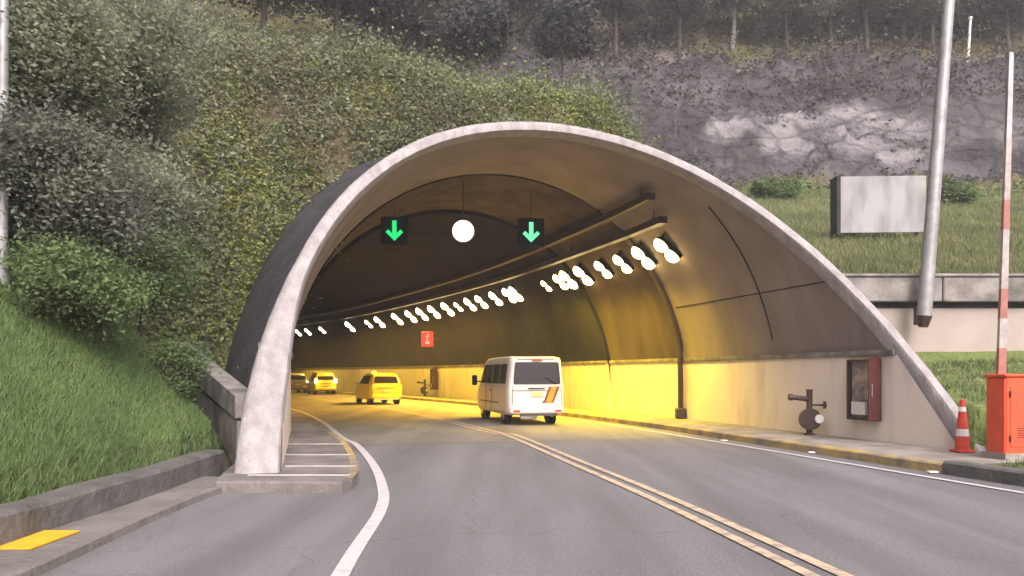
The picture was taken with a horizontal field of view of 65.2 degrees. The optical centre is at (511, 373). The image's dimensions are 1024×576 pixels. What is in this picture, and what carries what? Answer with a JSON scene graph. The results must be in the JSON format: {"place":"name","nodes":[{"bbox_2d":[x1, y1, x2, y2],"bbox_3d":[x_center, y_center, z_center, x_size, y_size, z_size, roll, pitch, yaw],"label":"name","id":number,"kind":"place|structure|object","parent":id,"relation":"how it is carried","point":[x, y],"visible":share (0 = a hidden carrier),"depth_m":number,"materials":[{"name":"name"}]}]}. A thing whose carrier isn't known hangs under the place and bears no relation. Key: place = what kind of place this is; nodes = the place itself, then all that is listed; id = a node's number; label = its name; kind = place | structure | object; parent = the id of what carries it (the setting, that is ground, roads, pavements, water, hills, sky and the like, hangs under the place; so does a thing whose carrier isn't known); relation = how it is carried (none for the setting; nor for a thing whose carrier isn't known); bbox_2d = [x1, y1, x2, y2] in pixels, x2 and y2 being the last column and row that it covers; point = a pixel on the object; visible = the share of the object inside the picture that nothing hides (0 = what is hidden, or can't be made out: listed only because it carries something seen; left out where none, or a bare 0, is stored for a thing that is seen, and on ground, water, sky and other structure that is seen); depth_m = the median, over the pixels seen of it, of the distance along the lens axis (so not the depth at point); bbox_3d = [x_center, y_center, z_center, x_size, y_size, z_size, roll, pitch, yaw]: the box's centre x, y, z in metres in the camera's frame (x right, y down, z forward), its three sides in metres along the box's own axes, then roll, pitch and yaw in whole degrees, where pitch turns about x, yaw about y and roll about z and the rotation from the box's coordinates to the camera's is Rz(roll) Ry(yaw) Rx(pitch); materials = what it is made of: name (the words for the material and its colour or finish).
{"place":"outdoors","nodes":[
{"label":"outdoors","id":0,"kind":"place"},
{"bbox_2d":[0,237,211,503],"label":"grass","id":1,"kind":"structure","parent":0,"point":[27,360],"depth_m":9.72,"materials":[{"name":"green plant"}]},
{"bbox_2d":[0,476,221,575],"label":"footpath","id":2,"kind":"structure","parent":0,"point":[99,530],"depth_m":7.36,"materials":[{"name":"concrete"}]},
{"bbox_2d":[0,530,79,548],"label":"painted patch","id":3,"kind":"object","parent":2,"relation":"on","point":[38,539],"visible":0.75,"depth_m":6.68,"materials":[{"name":"yellow paint"}]},
{"bbox_2d":[291,410,315,429],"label":"walkway","id":4,"kind":"structure","parent":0,"point":[299,422],"depth_m":21.64,"materials":[{"name":"concrete"}]},
{"bbox_2d":[291,392,705,444],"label":"tunnel road","id":5,"kind":"structure","parent":0,"point":[361,424],"depth_m":23.06,"materials":[{"name":"grey asphalt"}]},
{"bbox_2d":[291,373,307,392],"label":"hatchback","id":6,"kind":"object","parent":5,"relation":"on","point":[299,382],"visible":0.45,"depth_m":61.01,"materials":[{"name":"silver metal"}]},
{"bbox_2d":[306,372,336,394],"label":"taxi","id":7,"kind":"object","parent":5,"relation":"on","point":[326,382],"visible":0.99,"depth_m":57.21,"materials":[{"name":"yellow paint"}]},
{"bbox_2d":[292,409,388,575],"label":"edge line","id":8,"kind":"object","parent":5,"relation":"on","point":[348,561],"visible":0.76,"depth_m":8.21,"materials":[{"name":"white paint"}]},
{"bbox_2d":[355,371,401,404],"bbox_3d":[-6.753,0.707,40.107,1.960,1.694,3.645,0,0,-24],"label":"taxi","id":9,"kind":"object","parent":5,"relation":"on","point":[371,387],"visible":1,"depth_m":38.62,"materials":[{"name":"yellow paint"}]},
{"bbox_2d":[472,356,563,423],"bbox_3d":[0.156,0.529,25.384,2.270,2.068,4.835,0,0,-14],"label":"minivan","id":10,"kind":"object","parent":5,"relation":"on","point":[527,387],"visible":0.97,"depth_m":23.19,"materials":[{"name":"white paint"}]},
{"bbox_2d":[291,396,819,575],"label":"line","id":11,"kind":"object","parent":5,"relation":"on","point":[780,560],"visible":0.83,"depth_m":8.27,"materials":[{"name":"yellow paint"}]},
{"bbox_2d":[295,396,853,575],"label":"line","id":12,"kind":"object","parent":5,"relation":"on","point":[818,563],"visible":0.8,"depth_m":8.33,"materials":[{"name":"yellow paint"}]},
{"bbox_2d":[301,392,1023,492],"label":"edge line","id":13,"kind":"object","parent":5,"relation":"on","point":[805,456],"visible":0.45,"depth_m":13.62,"materials":[{"name":"white paint"}]},
{"bbox_2d":[349,438,657,445],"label":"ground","id":14,"kind":"structure","parent":0,"point":[519,441],"depth_m":20.32,"materials":[{"name":"grey asphalt"}]},
{"bbox_2d":[0,0,1023,503],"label":"hillside","id":15,"kind":"structure","parent":0,"point":[830,144],"depth_m":48.28,"materials":[{"name":"green plant"}]},
{"bbox_2d":[0,0,9,285],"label":"street pole","id":16,"kind":"object","parent":15,"relation":"on","point":[4,48],"visible":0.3,"depth_m":10.16,"materials":[{"name":"metal"}]},
{"bbox_2d":[0,217,180,348],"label":"shrub","id":17,"kind":"object","parent":15,"relation":"on","point":[80,279],"visible":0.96,"depth_m":10.18,"materials":[{"name":"green plant"}]},
{"bbox_2d":[0,0,186,140],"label":"leafy tree","id":18,"kind":"object","parent":15,"relation":"on","point":[53,46],"visible":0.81,"depth_m":11.04,"materials":[{"name":"green plant"}]},
{"bbox_2d":[0,73,193,263],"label":"leafy tree","id":19,"kind":"object","parent":15,"relation":"on","point":[57,177],"visible":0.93,"depth_m":10.40,"materials":[{"name":"green plant"}]},
{"bbox_2d":[14,99,235,192],"bbox_3d":[-9.166,-3.887,17.214,5.635,6.072,5.528,0,0,0],"label":"leafy tree","id":20,"kind":"object","parent":15,"relation":"on","point":[165,141],"visible":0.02,"depth_m":17.76,"materials":[{"name":"green plant"}]},
{"bbox_2d":[90,204,219,337],"bbox_3d":[-5.894,-1.441,13.086,3.013,2.604,2.227,0,0,44],"label":"shrub","id":21,"kind":"object","parent":15,"relation":"on","point":[168,270],"visible":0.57,"depth_m":12.65,"materials":[{"name":"green plant"}]},
{"bbox_2d":[74,0,246,251],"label":"leafy tree","id":22,"kind":"object","parent":15,"relation":"on","point":[163,27],"visible":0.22,"depth_m":14.40,"materials":[{"name":"green plant"}]},
{"bbox_2d":[87,105,247,320],"bbox_3d":[-6.357,-2.343,12.983,3.467,4.030,3.228,0,0,0],"label":"leafy tree","id":23,"kind":"object","parent":15,"relation":"on","point":[171,198],"visible":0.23,"depth_m":13.08,"materials":[{"name":"green plant"}]},
{"bbox_2d":[140,320,238,402],"bbox_3d":[-5.260,-0.073,12.377,1.560,1.511,1.607,0,0,22],"label":"shrub","id":24,"kind":"object","parent":15,"relation":"on","point":[185,361],"visible":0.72,"depth_m":12.29,"materials":[{"name":"green plant"}]},
{"bbox_2d":[144,141,251,394],"bbox_3d":[-6.824,-1.981,17.642,3.276,7.479,5.873,0,0,-33],"label":"creeper","id":25,"kind":"object","parent":15,"relation":"on","point":[206,240],"visible":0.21,"depth_m":18.78,"materials":[{"name":"green plant"}]},
{"bbox_2d":[173,342,247,464],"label":"wing wall","id":26,"kind":"structure","parent":15,"relation":"on","point":[221,401],"depth_m":13.43,"materials":[{"name":"concrete"}]},
{"bbox_2d":[209,0,342,38],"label":"hill tree","id":27,"kind":"object","parent":15,"relation":"on","point":[264,5],"visible":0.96,"depth_m":38.49,"materials":[{"name":"green plant"}]},
{"bbox_2d":[287,0,400,52],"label":"hill tree","id":28,"kind":"object","parent":15,"relation":"on","point":[352,7],"visible":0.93,"depth_m":41.08,"materials":[{"name":"green plant"}]},
{"bbox_2d":[342,0,470,59],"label":"hill tree","id":29,"kind":"object","parent":15,"relation":"on","point":[415,16],"visible":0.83,"depth_m":43.71,"materials":[{"name":"green plant"}]},
{"bbox_2d":[130,0,746,367],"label":"undergrowth","id":30,"kind":"object","parent":15,"relation":"on","point":[313,93],"visible":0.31,"depth_m":20.98,"materials":[{"name":"green plant"}]},
{"bbox_2d":[386,0,520,70],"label":"hill tree","id":31,"kind":"object","parent":15,"relation":"on","point":[430,44],"visible":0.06,"depth_m":49.84,"materials":[{"name":"green plant"}]},
{"bbox_2d":[427,0,528,80],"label":"shrub","id":32,"kind":"object","parent":15,"relation":"on","point":[473,27],"visible":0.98,"depth_m":39.34,"materials":[{"name":"green plant"}]},
{"bbox_2d":[486,0,564,48],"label":"hill tree","id":33,"kind":"object","parent":15,"relation":"on","point":[528,5],"visible":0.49,"depth_m":52.83,"materials":[{"name":"green plant"}]},
{"bbox_2d":[518,0,591,23],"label":"hill tree","id":34,"kind":"object","parent":15,"relation":"on","point":[562,2],"visible":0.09,"depth_m":60.23,"materials":[{"name":"green plant"}]},
{"bbox_2d":[521,0,616,92],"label":"shrub","id":35,"kind":"object","parent":15,"relation":"on","point":[564,28],"visible":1,"depth_m":42.26,"materials":[{"name":"green plant"}]},
{"bbox_2d":[225,122,985,473],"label":"road tunnel","id":36,"kind":"structure","parent":15,"relation":"in","point":[771,310],"depth_m":21.33,"materials":[{"name":"concrete"}]},
{"bbox_2d":[345,321,354,331],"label":"tunnel lamp","id":37,"kind":"object","parent":36,"relation":"attached to","point":[348,324],"visible":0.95,"depth_m":57.10,"materials":[{"name":"white plastic"}]},
{"bbox_2d":[374,316,384,327],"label":"tunnel lamp","id":38,"kind":"object","parent":36,"relation":"attached to","point":[377,319],"visible":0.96,"depth_m":52.00,"materials":[{"name":"white plastic"}]},
{"bbox_2d":[381,203,407,244],"bbox_3d":[-3.269,-4.379,22.282,0.740,1.590,0.215,0,0,-4],"label":"lane signal","id":39,"kind":"object","parent":36,"relation":"attached to","point":[394,230],"visible":0.94,"depth_m":22.20,"materials":[{"name":"black"}]},
{"bbox_2d":[391,312,402,324],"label":"tunnel lamp","id":40,"kind":"object","parent":36,"relation":"attached to","point":[394,315],"visible":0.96,"depth_m":48.97,"materials":[{"name":"white plastic"}]},
{"bbox_2d":[405,309,416,321],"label":"tunnel lamp","id":41,"kind":"object","parent":36,"relation":"attached to","point":[408,313],"visible":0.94,"depth_m":46.76,"materials":[{"name":"white plastic"}]},
{"bbox_2d":[416,307,428,320],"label":"tunnel lamp","id":42,"kind":"object","parent":36,"relation":"attached to","point":[419,310],"visible":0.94,"depth_m":45.05,"materials":[{"name":"white"}]},
{"bbox_2d":[421,332,441,346],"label":"red sign","id":43,"kind":"object","parent":36,"relation":"attached to","point":[427,339],"visible":0.95,"depth_m":44.86,"materials":[{"name":"red metal"}]},
{"bbox_2d":[430,367,437,389],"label":"hose cabinet","id":44,"kind":"object","parent":36,"relation":"attached to","point":[434,378],"visible":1,"depth_m":46.54,"materials":[{"name":"brown metal"}]},
{"bbox_2d":[427,304,440,317],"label":"tunnel lamp","id":45,"kind":"object","parent":36,"relation":"attached to","point":[431,308],"visible":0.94,"depth_m":43.34,"materials":[{"name":"white"}]},
{"bbox_2d":[441,301,454,315],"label":"tunnel lamp","id":46,"kind":"object","parent":36,"relation":"attached to","point":[444,305],"visible":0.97,"depth_m":41.49,"materials":[{"name":"white"}]},
{"bbox_2d":[454,302,462,310],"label":"tunnel lamp","id":47,"kind":"object","parent":36,"relation":"attached to","point":[456,304],"visible":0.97,"depth_m":40.19,"materials":[{"name":"white"}]},
{"bbox_2d":[451,182,474,243],"bbox_3d":[-1.356,-4.487,22.256,0.660,1.730,0.192,0,0,-2],"label":"round signal","id":48,"kind":"object","parent":36,"relation":"attached to","point":[463,231],"visible":1,"depth_m":22.16,"materials":[{"name":"white plastic"}]},
{"bbox_2d":[464,297,476,310],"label":"tunnel lamp","id":49,"kind":"object","parent":36,"relation":"attached to","point":[467,301],"visible":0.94,"depth_m":38.68,"materials":[{"name":"white"}]},
{"bbox_2d":[300,188,654,317],"bbox_3d":[-9.709,-4.565,47.744,3.977,0.480,61.535,0,0,-29],"label":"cable tray","id":50,"kind":"object","parent":36,"relation":"hanging from","point":[635,204],"visible":0.79,"depth_m":28.34,"materials":[{"name":"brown metal"}]},
{"bbox_2d":[475,294,487,308],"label":"tunnel lamp","id":51,"kind":"object","parent":36,"relation":"attached to","point":[478,298],"visible":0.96,"depth_m":37.35,"materials":[{"name":"white"}]},
{"bbox_2d":[297,210,666,324],"bbox_3d":[-9.303,-4.120,48.315,3.936,0.480,61.294,0,0,-29],"label":"cable tray","id":52,"kind":"object","parent":36,"relation":"hanging from","point":[653,223],"visible":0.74,"depth_m":28.98,"materials":[{"name":"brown metal"}]},
{"bbox_2d":[489,290,502,305],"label":"tunnel lamp","id":53,"kind":"object","parent":36,"relation":"attached to","point":[493,295],"visible":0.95,"depth_m":35.72,"materials":[{"name":"white"}]},
{"bbox_2d":[502,287,516,302],"bbox_3d":[-0.084,-3.502,34.394,0.728,0.907,0.362,0,0,-22],"label":"tunnel lamp","id":54,"kind":"object","parent":36,"relation":"attached to","point":[505,292],"visible":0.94,"depth_m":34.27,"materials":[{"name":"white"}]},
{"bbox_2d":[508,285,522,300],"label":"tunnel lamp","id":55,"kind":"object","parent":36,"relation":"attached to","point":[512,289],"visible":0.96,"depth_m":33.59,"materials":[{"name":"white"}]},
{"bbox_2d":[517,189,543,246],"bbox_3d":[0.527,-4.334,22.282,0.740,1.590,0.215,0,0,-4],"label":"lane signal","id":56,"kind":"object","parent":36,"relation":"attached to","point":[530,231],"visible":1,"depth_m":22.21,"materials":[{"name":"black"}]},
{"bbox_2d":[541,280,551,290],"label":"tunnel lamp","id":57,"kind":"object","parent":36,"relation":"attached to","point":[544,283],"visible":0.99,"depth_m":30.59,"materials":[{"name":"white"}]},
{"bbox_2d":[553,273,567,289],"bbox_3d":[1.807,-3.487,29.345,0.650,0.810,0.323,0,0,-19],"label":"tunnel lamp","id":58,"kind":"object","parent":36,"relation":"attached to","point":[558,279],"visible":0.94,"depth_m":29.23,"materials":[{"name":"white"}]},
{"bbox_2d":[559,269,577,288],"bbox_3d":[2.053,-3.510,28.638,0.765,0.953,0.380,0,0,-19],"label":"tunnel lamp","id":59,"kind":"object","parent":36,"relation":"attached to","point":[564,274],"visible":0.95,"depth_m":28.50,"materials":[{"name":"white"}]},
{"bbox_2d":[573,263,594,284],"bbox_3d":[2.461,-3.510,27.428,0.765,0.953,0.380,0,0,-18],"label":"tunnel lamp","id":60,"kind":"object","parent":36,"relation":"attached to","point":[579,270],"visible":0.99,"depth_m":27.30,"materials":[{"name":"white glass"}]},
{"bbox_2d":[594,258,613,278],"bbox_3d":[2.967,-3.487,25.880,0.650,0.810,0.323,0,0,-18],"label":"tunnel lamp","id":61,"kind":"object","parent":36,"relation":"attached to","point":[601,265],"visible":0.98,"depth_m":25.77,"materials":[{"name":"white"}]},
{"bbox_2d":[613,251,633,272],"bbox_3d":[3.403,-3.487,24.539,0.650,0.810,0.323,0,0,-18],"label":"tunnel lamp","id":62,"kind":"object","parent":36,"relation":"attached to","point":[620,259],"visible":0.98,"depth_m":24.43,"materials":[{"name":"white"}]},
{"bbox_2d":[631,242,657,268],"bbox_3d":[3.829,-3.510,23.226,0.765,0.953,0.380,0,0,-17],"label":"tunnel lamp","id":63,"kind":"object","parent":36,"relation":"attached to","point":[639,251],"visible":0.98,"depth_m":23.10,"materials":[{"name":"white"}]},
{"bbox_2d":[619,230,686,418],"bbox_3d":[4.154,-1.421,23.718,2.199,5.563,0.384,0,0,-14],"label":"conduit","id":64,"kind":"object","parent":36,"relation":"attached to","point":[680,412],"visible":0.81,"depth_m":23.82,"materials":[{"name":"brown metal"}]},
{"bbox_2d":[654,233,681,262],"bbox_3d":[4.236,-3.510,21.848,0.765,0.953,0.380,0,0,-16],"label":"tunnel lamp","id":65,"kind":"object","parent":36,"relation":"attached to","point":[662,243],"visible":0.97,"depth_m":21.72,"materials":[{"name":"white"}]},
{"bbox_2d":[846,355,881,421],"bbox_3d":[7.048,0.295,16.181,0.420,1.310,1.050,0,0,-14],"label":"hose cabinet","id":66,"kind":"object","parent":36,"relation":"attached to","point":[863,389],"visible":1,"depth_m":16.29,"materials":[{"name":"brown metal"}]},
{"bbox_2d":[564,0,670,59],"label":"hill tree","id":67,"kind":"object","parent":15,"relation":"on","point":[614,10],"visible":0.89,"depth_m":55.92,"materials":[{"name":"green plant"}]},
{"bbox_2d":[292,0,1023,119],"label":"forest floor","id":68,"kind":"structure","parent":15,"relation":"on","point":[886,60],"depth_m":53.42,"materials":[{"name":"green plant"}]},
{"bbox_2d":[638,0,720,62],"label":"hill tree","id":69,"kind":"object","parent":15,"relation":"on","point":[679,12],"visible":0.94,"depth_m":57.80,"materials":[{"name":"green plant"}]},
{"bbox_2d":[701,0,750,49],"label":"hill tree","id":70,"kind":"object","parent":15,"relation":"on","point":[726,5],"visible":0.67,"depth_m":60.25,"materials":[{"name":"grey plant"}]},
{"bbox_2d":[742,170,809,199],"bbox_3d":[12.825,-8.937,38.937,3.106,1.774,3.257,0,0,22],"label":"shrub","id":71,"kind":"object","parent":15,"relation":"on","point":[766,187],"visible":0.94,"depth_m":38.43,"materials":[{"name":"green plant"}]},
{"bbox_2d":[725,0,854,54],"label":"hill tree","id":72,"kind":"object","parent":15,"relation":"on","point":[773,11],"visible":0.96,"depth_m":58.85,"materials":[{"name":"green plant"}]},
{"bbox_2d":[788,0,868,53],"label":"hill tree","id":73,"kind":"object","parent":15,"relation":"on","point":[829,23],"visible":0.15,"depth_m":59.84,"materials":[{"name":"green plant"}]},
{"bbox_2d":[683,54,1023,191],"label":"rock weeds","id":74,"kind":"object","parent":15,"relation":"on","point":[824,173],"visible":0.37,"depth_m":45.53,"materials":[{"name":"green plant"}]},
{"bbox_2d":[818,0,928,50],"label":"hill tree","id":75,"kind":"object","parent":15,"relation":"on","point":[872,7],"visible":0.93,"depth_m":59.02,"materials":[{"name":"green plant"}]},
{"bbox_2d":[727,180,1023,273],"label":"grass","id":76,"kind":"structure","parent":15,"relation":"on","point":[908,263],"depth_m":24.33,"materials":[{"name":"green plant"}]},
{"bbox_2d":[830,175,925,239],"bbox_3d":[11.511,-4.715,25.183,2.730,2.930,0.620,0,0,3],"label":"notice board","id":77,"kind":"object","parent":15,"relation":"on","point":[877,204],"visible":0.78,"depth_m":24.91,"materials":[{"name":"white painted metal"},{"name":"dark brown metal"}]},
{"bbox_2d":[863,3,912,40],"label":"hill tree","id":78,"kind":"object","parent":15,"relation":"on","point":[903,30],"visible":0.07,"depth_m":61.84,"materials":[{"name":"grey plant"}]},
{"bbox_2d":[868,0,979,50],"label":"hill tree","id":79,"kind":"object","parent":15,"relation":"on","point":[932,10],"visible":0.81,"depth_m":59.93,"materials":[{"name":"green plant"}]},
{"bbox_2d":[843,274,1023,351],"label":"retaining wall","id":80,"kind":"structure","parent":15,"relation":"on","point":[965,313],"depth_m":18.10,"materials":[{"name":"concrete"}]},
{"bbox_2d":[913,0,954,327],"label":"street pole","id":81,"kind":"object","parent":80,"relation":"attached to","point":[922,312],"visible":1,"depth_m":17.44,"materials":[{"name":"metal"}]},
{"bbox_2d":[926,172,989,204],"bbox_3d":[20.419,-8.383,37.154,3.363,1.866,2.600,0,0,0],"label":"shrub","id":82,"kind":"object","parent":15,"relation":"on","point":[951,191],"visible":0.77,"depth_m":36.60,"materials":[{"name":"green plant"}]},
{"bbox_2d":[936,0,987,42],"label":"hill tree","id":83,"kind":"object","parent":15,"relation":"on","point":[979,35],"visible":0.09,"depth_m":60.96,"materials":[{"name":"grey plant"}]},
{"bbox_2d":[966,16,972,61],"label":"white post","id":84,"kind":"object","parent":15,"relation":"on","point":[970,18],"visible":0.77,"depth_m":54.93,"materials":[{"name":"plastic"}]},
{"bbox_2d":[924,356,1023,467],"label":"grass","id":85,"kind":"structure","parent":15,"relation":"on","point":[972,376],"depth_m":16.44,"materials":[{"name":"green plant"}]},
{"bbox_2d":[956,0,1023,52],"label":"hill tree","id":86,"kind":"object","parent":15,"relation":"on","point":[1002,9],"visible":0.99,"depth_m":58.96,"materials":[{"name":"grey plant"}]},
{"bbox_2d":[39,437,1023,575],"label":"road","id":87,"kind":"structure","parent":0,"point":[493,509],"depth_m":8.17,"materials":[{"name":"grey asphalt"}]},
{"bbox_2d":[0,449,224,545],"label":"bank kerb","id":88,"kind":"structure","parent":87,"relation":"on","point":[34,514],"depth_m":8.08,"materials":[{"name":"grey concrete"}]},
{"bbox_2d":[216,429,358,493],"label":"traffic island","id":89,"kind":"structure","parent":87,"relation":"on","point":[314,441],"depth_m":10.81,"materials":[{"name":"concrete"}]},
{"bbox_2d":[247,474,350,475],"bbox_3d":[-2.825,1.346,10.620,1.350,0.008,0.075,0,0,0],"label":"island stripe","id":90,"kind":"object","parent":89,"relation":"on","point":[298,474],"visible":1,"depth_m":10.64,"materials":[{"name":"white paint"}]},
{"bbox_2d":[285,454,350,454],"bbox_3d":[-3.290,1.346,13.300,1.220,0.008,0.075,0,0,0],"label":"island stripe","id":91,"kind":"object","parent":89,"relation":"on","point":[317,454],"visible":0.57,"depth_m":13.27,"materials":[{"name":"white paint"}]},
{"bbox_2d":[285,465,355,466],"bbox_3d":[-2.790,1.346,11.650,1.020,0.008,0.075,0,0,0],"label":"island stripe","id":92,"kind":"object","parent":89,"relation":"on","point":[319,465],"visible":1,"depth_m":11.68,"materials":[{"name":"white paint"}]},
{"bbox_2d":[327,432,357,477],"bbox_3d":[-3.042,1.344,14.324,0.320,0.001,8.272,0,0,-14],"label":"island edge paint","id":93,"kind":"object","parent":89,"relation":"on","point":[353,461],"visible":1,"depth_m":12.81,"materials":[{"name":"paint"}]},
{"bbox_2d":[291,390,942,473],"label":"kerb","id":94,"kind":"structure","parent":87,"relation":"on","point":[892,460],"depth_m":16.40,"materials":[{"name":"concrete"}]},
{"bbox_2d":[942,460,1023,486],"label":"kerb","id":95,"kind":"structure","parent":87,"relation":"on","point":[994,473],"depth_m":11.22,"materials":[{"name":"grey concrete"}]},
{"bbox_2d":[336,391,1022,463],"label":"sidewalk","id":96,"kind":"structure","parent":0,"point":[930,453],"depth_m":16.67,"materials":[{"name":"concrete"}]},
{"bbox_2d":[417,379,428,395],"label":"standpipe","id":97,"kind":"object","parent":96,"relation":"on","point":[424,390],"visible":0.81,"depth_m":47.78,"materials":[{"name":"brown metal"}]},
{"bbox_2d":[788,389,826,434],"bbox_3d":[6.503,0.850,17.602,0.827,1.000,0.330,0,0,0],"label":"standpipe","id":98,"kind":"object","parent":96,"relation":"on","point":[810,419],"visible":1,"depth_m":17.48,"materials":[{"name":"brown metal"}]},
{"bbox_2d":[949,400,975,452],"bbox_3d":[7.741,0.900,13.750,0.300,0.900,0.300,0,0,0],"label":"traffic cone","id":99,"kind":"object","parent":96,"relation":"on","point":[962,441],"visible":1,"depth_m":13.68,"materials":[{"name":"red paint"}]},
{"bbox_2d":[981,374,1023,459],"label":"barrier cabinet","id":100,"kind":"object","parent":96,"relation":"on","point":[1005,416],"visible":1,"depth_m":12.54,"materials":[{"name":"metal"}]},
{"bbox_2d":[996,52,1013,373],"bbox_3d":[7.946,-2.554,12.900,0.252,5.237,0.070,0,0,0],"label":"boom barrier","id":101,"kind":"object","parent":100,"relation":"on","point":[1001,354],"visible":0.96,"depth_m":12.87,"materials":[{"name":"metal"}]},
{"bbox_2d":[988,462,1023,468],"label":"verge soil","id":102,"kind":"structure","parent":0,"point":[997,464],"depth_m":11.93,"materials":[{"name":"brown soil"}]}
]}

